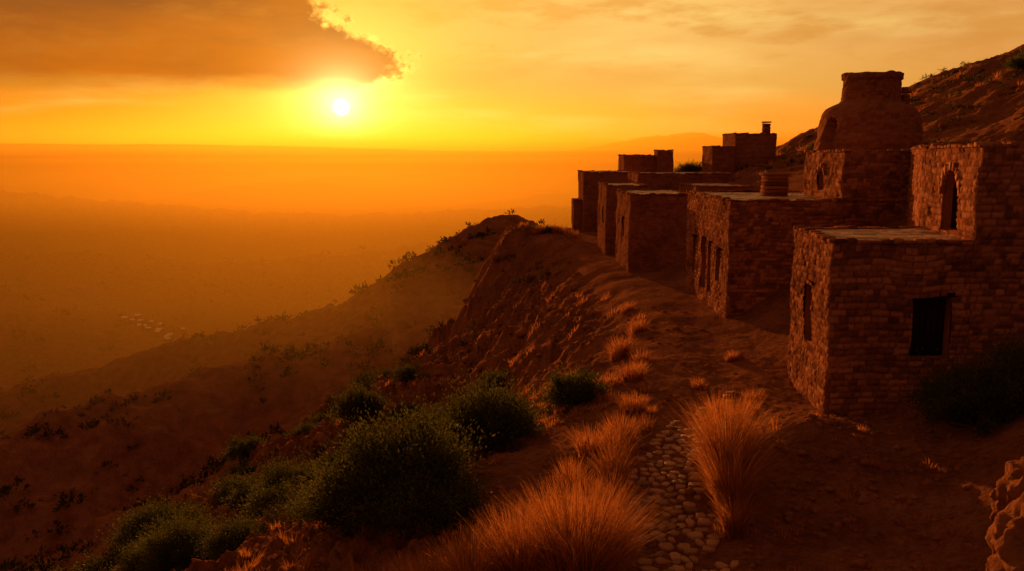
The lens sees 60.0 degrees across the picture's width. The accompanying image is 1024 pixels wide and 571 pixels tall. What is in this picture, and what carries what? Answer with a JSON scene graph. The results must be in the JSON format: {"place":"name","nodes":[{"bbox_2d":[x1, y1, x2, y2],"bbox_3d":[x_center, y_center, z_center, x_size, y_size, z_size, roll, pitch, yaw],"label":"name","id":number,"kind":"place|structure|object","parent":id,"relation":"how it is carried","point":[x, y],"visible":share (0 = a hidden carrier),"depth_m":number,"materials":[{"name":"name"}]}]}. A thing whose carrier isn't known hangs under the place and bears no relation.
{"place":"outdoors","nodes":[
{"label":"outdoors","id":0,"kind":"place"},
{"bbox_2d":[0,44,1023,570],"bbox_3d":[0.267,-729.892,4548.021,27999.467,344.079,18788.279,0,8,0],"label":"ground","id":1,"kind":"structure","parent":0,"point":[290,212],"depth_m":161.97,"materials":[{"name":"soil"}]},
{"bbox_2d":[28,559,104,570],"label":"shrub","id":2,"kind":"object","parent":1,"relation":"on","point":[57,567],"visible":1,"depth_m":48.42,"materials":[{"name":"green plant"}]},
{"bbox_2d":[66,545,127,570],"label":"shrub","id":3,"kind":"object","parent":1,"relation":"on","point":[103,561],"visible":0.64,"depth_m":53.51,"materials":[{"name":"green plant"}]},
{"bbox_2d":[94,519,197,570],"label":"shrub","id":4,"kind":"object","parent":1,"relation":"on","point":[127,564],"visible":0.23,"depth_m":37.46,"materials":[{"name":"green plant"}]},
{"bbox_2d":[83,482,219,566],"bbox_3d":[-22.477,15.340,56.407,9.917,4.507,9.159,3,9,22],"label":"shrub","id":5,"kind":"object","parent":1,"relation":"on","point":[132,527],"visible":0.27,"depth_m":56.49,"materials":[{"name":"green plant"}]},
{"bbox_2d":[121,314,186,342],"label":"distant village","id":6,"kind":"object","parent":1,"relation":"on","point":[159,331],"visible":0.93,"depth_m":536.79,"materials":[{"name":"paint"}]},
{"bbox_2d":[127,498,183,518],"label":"shrub","id":7,"kind":"object","parent":1,"relation":"on","point":[166,505],"visible":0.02,"depth_m":65.74,"materials":[{"name":"green plant"}]},
{"bbox_2d":[124,508,224,570],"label":"shrub","id":8,"kind":"object","parent":1,"relation":"on","point":[173,548],"visible":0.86,"depth_m":34.47,"materials":[{"name":"green plant"}]},
{"bbox_2d":[127,506,222,546],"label":"shrub","id":9,"kind":"object","parent":1,"relation":"on","point":[160,521],"visible":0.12,"depth_m":47.90,"materials":[{"name":"green plant"}]},
{"bbox_2d":[191,503,276,560],"bbox_3d":[-9.899,9.178,32.855,3.969,1.838,4.297,-5,10,-32],"label":"shrub","id":10,"kind":"object","parent":1,"relation":"on","point":[222,540],"visible":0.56,"depth_m":32.43,"materials":[{"name":"green plant"}]},
{"bbox_2d":[203,470,264,509],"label":"shrub","id":11,"kind":"object","parent":1,"relation":"on","point":[223,488],"visible":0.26,"depth_m":65.79,"materials":[{"name":"green plant"}]},
{"bbox_2d":[216,457,256,485],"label":"shrub","id":12,"kind":"object","parent":1,"relation":"on","point":[237,469],"visible":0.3,"depth_m":72.96,"materials":[{"name":"green plant"}]},
{"bbox_2d":[217,472,263,514],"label":"shrub","id":13,"kind":"object","parent":1,"relation":"on","point":[238,494],"visible":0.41,"depth_m":58.02,"materials":[{"name":"green plant"}]},
{"bbox_2d":[220,427,267,465],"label":"shrub","id":14,"kind":"object","parent":1,"relation":"on","point":[242,448],"visible":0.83,"depth_m":78.28,"materials":[{"name":"green plant"}]},
{"bbox_2d":[225,476,314,522],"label":"shrub","id":15,"kind":"object","parent":1,"relation":"on","point":[271,494],"visible":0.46,"depth_m":41.61,"materials":[{"name":"green plant"}]},
{"bbox_2d":[233,443,336,515],"bbox_3d":[-12.704,11.568,52.382,7.608,4.558,8.194,-6,10,-34],"label":"shrub","id":16,"kind":"object","parent":1,"relation":"on","point":[282,470],"visible":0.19,"depth_m":51.67,"materials":[{"name":"green plant"}]},
{"bbox_2d":[259,475,317,516],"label":"shrub","id":17,"kind":"object","parent":1,"relation":"on","point":[283,504],"visible":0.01,"depth_m":37.97,"materials":[{"name":"green plant"}]},
{"bbox_2d":[272,479,320,526],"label":"shrub","id":18,"kind":"object","parent":1,"relation":"on","point":[293,507],"visible":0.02,"depth_m":28.54,"materials":[{"name":"green plant"}]},
{"bbox_2d":[283,417,322,436],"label":"shrub","id":19,"kind":"object","parent":1,"relation":"on","point":[304,429],"visible":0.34,"depth_m":78.47,"materials":[{"name":"green plant"}]},
{"bbox_2d":[305,410,334,424],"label":"shrub","id":20,"kind":"object","parent":1,"relation":"on","point":[319,418],"visible":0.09,"depth_m":84.64,"materials":[{"name":"green plant"}]},
{"bbox_2d":[305,445,342,469],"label":"shrub","id":21,"kind":"object","parent":1,"relation":"on","point":[331,458],"visible":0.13,"depth_m":64.52,"materials":[{"name":"green plant"}]},
{"bbox_2d":[275,458,373,538],"bbox_3d":[-4.629,5.975,25.523,3.969,1.838,4.297,-8,11,-42],"label":"shrub","id":22,"kind":"object","parent":1,"relation":"on","point":[328,521],"visible":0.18,"depth_m":24.67,"materials":[{"name":"green plant"}]},
{"bbox_2d":[322,374,397,430],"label":"shrub","id":23,"kind":"object","parent":1,"relation":"on","point":[348,403],"visible":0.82,"depth_m":71.56,"materials":[{"name":"green plant"}]},
{"bbox_2d":[346,368,378,386],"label":"shrub","id":24,"kind":"object","parent":1,"relation":"on","point":[367,374],"visible":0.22,"depth_m":99.33,"materials":[{"name":"green plant"}]},
{"bbox_2d":[328,428,413,471],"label":"shrub","id":25,"kind":"object","parent":1,"relation":"on","point":[352,448],"visible":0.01,"depth_m":46.91,"materials":[{"name":"green plant"}]},
{"bbox_2d":[365,366,395,382],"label":"shrub","id":26,"kind":"object","parent":1,"relation":"on","point":[379,373],"visible":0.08,"depth_m":92.78,"materials":[{"name":"green plant"}]},
{"bbox_2d":[265,389,500,549],"bbox_3d":[-2.987,4.830,24.281,6.934,3.856,6.437,7,11,40],"label":"shrub","id":27,"kind":"object","parent":1,"relation":"on","point":[380,461],"visible":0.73,"depth_m":23.83,"materials":[{"name":"green plant"}]},
{"bbox_2d":[386,395,421,420],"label":"shrub","id":28,"kind":"object","parent":1,"relation":"on","point":[403,408],"visible":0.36,"depth_m":69.86,"materials":[{"name":"green plant"}]},
{"bbox_2d":[388,361,424,383],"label":"shrub","id":29,"kind":"object","parent":1,"relation":"on","point":[409,370],"visible":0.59,"depth_m":79.43,"materials":[{"name":"green plant"}]},
{"bbox_2d":[398,400,450,436],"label":"shrub","id":30,"kind":"object","parent":1,"relation":"on","point":[438,411],"visible":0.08,"depth_m":63.21,"materials":[{"name":"green plant"}]},
{"bbox_2d":[351,454,512,551],"bbox_3d":[-2.038,5.458,22.639,4.628,1.980,4.274,6,10,35],"label":"shrub","id":31,"kind":"object","parent":1,"relation":"on","point":[462,504],"visible":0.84,"depth_m":22.26,"materials":[{"name":"green plant"}]},
{"bbox_2d":[468,366,510,393],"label":"shrub","id":32,"kind":"object","parent":1,"relation":"on","point":[499,378],"visible":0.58,"depth_m":59.47,"materials":[{"name":"green plant"}]},
{"bbox_2d":[424,358,563,466],"bbox_3d":[-0.558,4.159,29.137,5.037,3.354,5.454,3,9,21],"label":"shrub","id":33,"kind":"object","parent":1,"relation":"on","point":[506,419],"visible":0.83,"depth_m":28.55,"materials":[{"name":"green plant"}]},
{"bbox_2d":[0,47,1023,570],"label":"scrub","id":34,"kind":"object","parent":1,"relation":"on","point":[294,351],"visible":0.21,"depth_m":149.99,"materials":[{"name":"green plant"}]},
{"bbox_2d":[536,224,559,233],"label":"shrub","id":35,"kind":"object","parent":1,"relation":"on","point":[547,230],"visible":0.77,"depth_m":97.20,"materials":[{"name":"green plant"}]},
{"bbox_2d":[533,360,616,412],"bbox_3d":[2.207,3.741,32.729,3.374,2.214,3.416,-8,12,-44],"label":"shrub","id":36,"kind":"object","parent":1,"relation":"on","point":[568,389],"visible":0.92,"depth_m":32.30,"materials":[{"name":"green plant"}]},
{"bbox_2d":[571,200,581,231],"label":"walls","id":37,"kind":"structure","parent":1,"relation":"on","point":[576,215],"depth_m":102.48,"materials":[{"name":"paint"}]},
{"bbox_2d":[578,172,627,231],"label":"walls","id":38,"kind":"structure","parent":1,"relation":"on","point":[588,189],"depth_m":100.62,"materials":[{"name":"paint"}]},
{"bbox_2d":[585,171,627,172],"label":"roof","id":39,"kind":"structure","parent":38,"relation":"on","point":[606,171],"depth_m":105.97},
{"bbox_2d":[578,170,635,172],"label":"parapet stones","id":40,"kind":"object","parent":39,"relation":"on","point":[609,171],"visible":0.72,"depth_m":100.18,"materials":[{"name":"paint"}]},
{"bbox_2d":[189,52,1023,570],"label":"loose stones","id":41,"kind":"object","parent":1,"relation":"on","point":[831,456],"visible":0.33,"depth_m":24.09,"materials":[{"name":"brown stone"}]},
{"bbox_2d":[597,184,646,254],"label":"walls","id":42,"kind":"structure","parent":1,"relation":"on","point":[606,217],"depth_m":76.87,"materials":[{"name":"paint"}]},
{"bbox_2d":[606,183,638,185],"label":"roof","id":43,"kind":"structure","parent":42,"relation":"on","point":[622,184],"depth_m":79.92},
{"bbox_2d":[598,182,647,185],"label":"parapet stones","id":44,"kind":"object","parent":43,"relation":"on","point":[605,184],"visible":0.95,"depth_m":78.99,"materials":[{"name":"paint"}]},
{"bbox_2d":[224,64,1023,570],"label":"dry grass","id":45,"kind":"structure","parent":1,"relation":"on","point":[590,532],"depth_m":20.95,"materials":[{"name":"plant"}]},
{"bbox_2d":[618,155,656,171],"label":"walls","id":46,"kind":"structure","parent":1,"relation":"on","point":[640,163],"depth_m":110.94,"materials":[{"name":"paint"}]},
{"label":"roof","id":47,"kind":"object","parent":46,"relation":"on","visible":0},
{"bbox_2d":[618,154,654,155],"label":"parapet stones","id":48,"kind":"object","parent":47,"relation":"on","point":[635,155],"visible":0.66,"depth_m":110.80,"materials":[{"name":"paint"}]},
{"bbox_2d":[615,191,687,271],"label":"walls","id":49,"kind":"structure","parent":1,"relation":"on","point":[651,232],"depth_m":65.17,"materials":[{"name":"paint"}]},
{"bbox_2d":[627,190,678,193],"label":"roof","id":50,"kind":"structure","parent":49,"relation":"on","point":[654,191],"depth_m":69.75,"materials":[{"name":"brown stone"}]},
{"bbox_2d":[617,189,687,194],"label":"parapet stones","id":51,"kind":"object","parent":50,"relation":"on","point":[679,193],"visible":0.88,"depth_m":65.66,"materials":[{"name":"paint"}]},
{"bbox_2d":[654,151,673,171],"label":"walls","id":52,"kind":"structure","parent":1,"relation":"on","point":[665,161],"depth_m":109.90,"materials":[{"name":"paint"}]},
{"bbox_2d":[627,172,733,189],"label":"walls","id":53,"kind":"structure","parent":1,"relation":"on","point":[662,181],"depth_m":84.02,"materials":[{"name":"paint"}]},
{"bbox_2d":[640,172,718,173],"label":"roof","id":54,"kind":"structure","parent":53,"relation":"on","point":[681,172],"depth_m":89.55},
{"bbox_2d":[628,171,733,173],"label":"parapet stones","id":55,"kind":"object","parent":54,"relation":"on","point":[668,172],"visible":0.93,"depth_m":85.27,"materials":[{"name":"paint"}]},
{"bbox_2d":[674,159,701,171],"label":"shrub","id":56,"kind":"object","parent":1,"relation":"on","point":[690,167],"visible":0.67,"depth_m":110.21,"materials":[{"name":"green plant"}]},
{"bbox_2d":[678,183,753,191],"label":"walls","id":57,"kind":"structure","parent":1,"relation":"on","point":[696,188],"depth_m":69.63,"materials":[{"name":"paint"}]},
{"bbox_2d":[692,183,742,185],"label":"roof","id":58,"kind":"structure","parent":57,"relation":"on","point":[714,184],"depth_m":75.29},
{"bbox_2d":[677,182,754,186],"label":"parapet stones","id":59,"kind":"object","parent":58,"relation":"on","point":[733,184],"visible":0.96,"depth_m":71.72,"materials":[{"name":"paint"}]},
{"bbox_2d":[702,147,734,172],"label":"walls","id":60,"kind":"structure","parent":1,"relation":"on","point":[722,159],"depth_m":92.12,"materials":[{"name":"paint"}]},
{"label":"roof","id":61,"kind":"object","parent":60,"relation":"on","visible":0},
{"bbox_2d":[702,145,734,146],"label":"parapet stones","id":62,"kind":"object","parent":61,"relation":"on","point":[718,146],"visible":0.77,"depth_m":91.83,"materials":[{"name":"stone"}]},
{"bbox_2d":[722,133,776,172],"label":"walls","id":63,"kind":"structure","parent":1,"relation":"on","point":[753,149],"depth_m":92.39,"materials":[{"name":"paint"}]},
{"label":"roof","id":64,"kind":"object","parent":63,"relation":"on","visible":0},
{"bbox_2d":[722,132,776,134],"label":"parapet stones","id":65,"kind":"object","parent":64,"relation":"on","point":[746,133],"visible":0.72,"depth_m":92.16,"materials":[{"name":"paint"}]},
{"bbox_2d":[762,121,771,132],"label":"chimney","id":66,"kind":"object","parent":64,"relation":"on","point":[766,127],"visible":0.95,"depth_m":92.44,"materials":[{"name":"stone"}]},
{"bbox_2d":[685,191,906,317],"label":"walls","id":67,"kind":"structure","parent":1,"relation":"on","point":[749,265],"depth_m":45.10,"materials":[{"name":"stone"}]},
{"bbox_2d":[692,233,721,250],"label":"lintel","id":68,"kind":"structure","parent":67,"relation":"attached to","point":[719,248],"depth_m":48.76,"materials":[{"name":"brown wood"}]},
{"bbox_2d":[704,192,821,200],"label":"roof","id":69,"kind":"structure","parent":67,"relation":"on","point":[792,196],"depth_m":49.37,"materials":[{"name":"brown stone"}]},
{"bbox_2d":[759,173,790,195],"bbox_3d":[14.897,-5.717,50.309,1.515,1.348,1.505,0,8,0],"label":"chimney","id":70,"kind":"object","parent":69,"relation":"on","point":[774,184],"visible":0.98,"depth_m":49.68,"materials":[{"name":"stone"}]},
{"bbox_2d":[686,189,906,201],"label":"parapet stones","id":71,"kind":"object","parent":69,"relation":"on","point":[728,199],"visible":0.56,"depth_m":44.63,"materials":[{"name":"brown stone"}]},
{"bbox_2d":[803,139,816,149],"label":"shrub","id":72,"kind":"object","parent":1,"relation":"on","point":[811,145],"visible":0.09,"depth_m":89.04,"materials":[{"name":"green plant"}]},
{"bbox_2d":[803,150,910,201],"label":"walls","id":73,"kind":"structure","parent":1,"relation":"on","point":[868,175],"depth_m":44.73,"materials":[{"name":"stone"}]},
{"bbox_3d":[21.350,-7.145,47.465,9.300,0.102,6.000,0,8,0],"label":"roof","id":74,"kind":"object","parent":73,"relation":"on","visible":0},
{"bbox_2d":[804,149,911,152],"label":"parapet stones","id":75,"kind":"object","parent":74,"relation":"on","point":[849,150],"visible":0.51,"depth_m":44.54,"materials":[{"name":"brown stone"}]},
{"bbox_2d":[813,70,924,149],"bbox_3d":[23.785,-9.925,59.143,7.325,8.357,7.311,0,8,0],"label":"dome","id":76,"kind":"object","parent":1,"relation":"on","point":[873,111],"visible":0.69,"depth_m":56.81,"materials":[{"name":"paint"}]},
{"bbox_2d":[787,226,976,416],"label":"walls","id":77,"kind":"structure","parent":1,"relation":"on","point":[851,315],"depth_m":27.65,"materials":[{"name":"stone"}]},
{"bbox_2d":[807,279,957,296],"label":"lintel","id":78,"kind":"structure","parent":77,"relation":"attached to","point":[948,295],"depth_m":27.41,"materials":[{"name":"brown wood"}]},
{"bbox_2d":[815,228,962,243],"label":"roof","id":79,"kind":"structure","parent":77,"relation":"on","point":[904,234],"depth_m":29.92,"materials":[{"name":"brown stone"}]},
{"bbox_2d":[793,225,974,243],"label":"parapet stones","id":80,"kind":"object","parent":79,"relation":"on","point":[812,231],"visible":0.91,"depth_m":27.25,"materials":[{"name":"brown stone"}]},
{"bbox_2d":[910,297,945,355],"bbox_3d":[13.020,1.254,27.960,1.184,1.950,0.074,0,8,0],"label":"door","id":81,"kind":"structure","parent":77,"relation":"attached to","point":[931,324],"depth_m":27.94,"materials":[{"name":"brown wood"}]},
{"bbox_2d":[897,338,1023,448],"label":"shrub","id":82,"kind":"object","parent":1,"relation":"on","point":[950,400],"visible":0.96,"depth_m":24.16,"materials":[{"name":"green plant"}]},
{"bbox_2d":[906,144,1023,359],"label":"walls","id":83,"kind":"structure","parent":1,"relation":"on","point":[990,200],"depth_m":27.44,"materials":[{"name":"stone"}]},
{"bbox_2d":[951,181,958,228],"bbox_3d":[14.970,-2.837,29.482,0.074,2.000,1.684,1,9,9],"label":"shutter","id":84,"kind":"object","parent":83,"relation":"attached to","point":[954,217],"visible":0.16,"depth_m":30.13,"materials":[{"name":"brown wood"}]},
{"label":"roof","id":85,"kind":"object","parent":83,"relation":"on","visible":0},
{"bbox_2d":[911,142,1018,149],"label":"parapet stones","id":86,"kind":"object","parent":85,"relation":"on","point":[979,144],"visible":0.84,"depth_m":28.15,"materials":[{"name":"brown stone"}]},
{"bbox_2d":[954,319,1023,411],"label":"shrub","id":87,"kind":"object","parent":1,"relation":"on","point":[1012,358],"visible":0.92,"depth_m":23.68,"materials":[{"name":"green plant"}]},
{"bbox_2d":[985,492,1023,570],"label":"boulder","id":88,"kind":"object","parent":1,"relation":"on","point":[1004,537],"visible":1,"depth_m":15.19,"materials":[{"name":"brown stone"}]},
{"bbox_2d":[988,456,1023,521],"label":"boulder","id":89,"kind":"object","parent":1,"relation":"on","point":[1006,491],"visible":0.54,"depth_m":17.47,"materials":[{"name":"brown stone"}]},
{"bbox_2d":[1000,53,1023,70],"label":"shrub","id":90,"kind":"object","parent":1,"relation":"on","point":[1017,63],"visible":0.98,"depth_m":80.81,"materials":[{"name":"green plant"}]},
{"bbox_2d":[1005,50,1023,67],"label":"shrub","id":91,"kind":"object","parent":1,"relation":"on","point":[1022,54],"visible":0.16,"depth_m":83.87,"materials":[{"name":"green plant"}]},
{"bbox_2d":[0,0,1023,150],"label":"sky","id":92,"kind":"structure","parent":0,"point":[432,75],"materials":[{"name":"orange"}]},
{"bbox_2d":[626,391,738,570],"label":"cobblestone path","id":93,"kind":"structure","parent":0,"point":[680,483],"depth_m":21.98,"materials":[{"name":"stone"}]}
]}

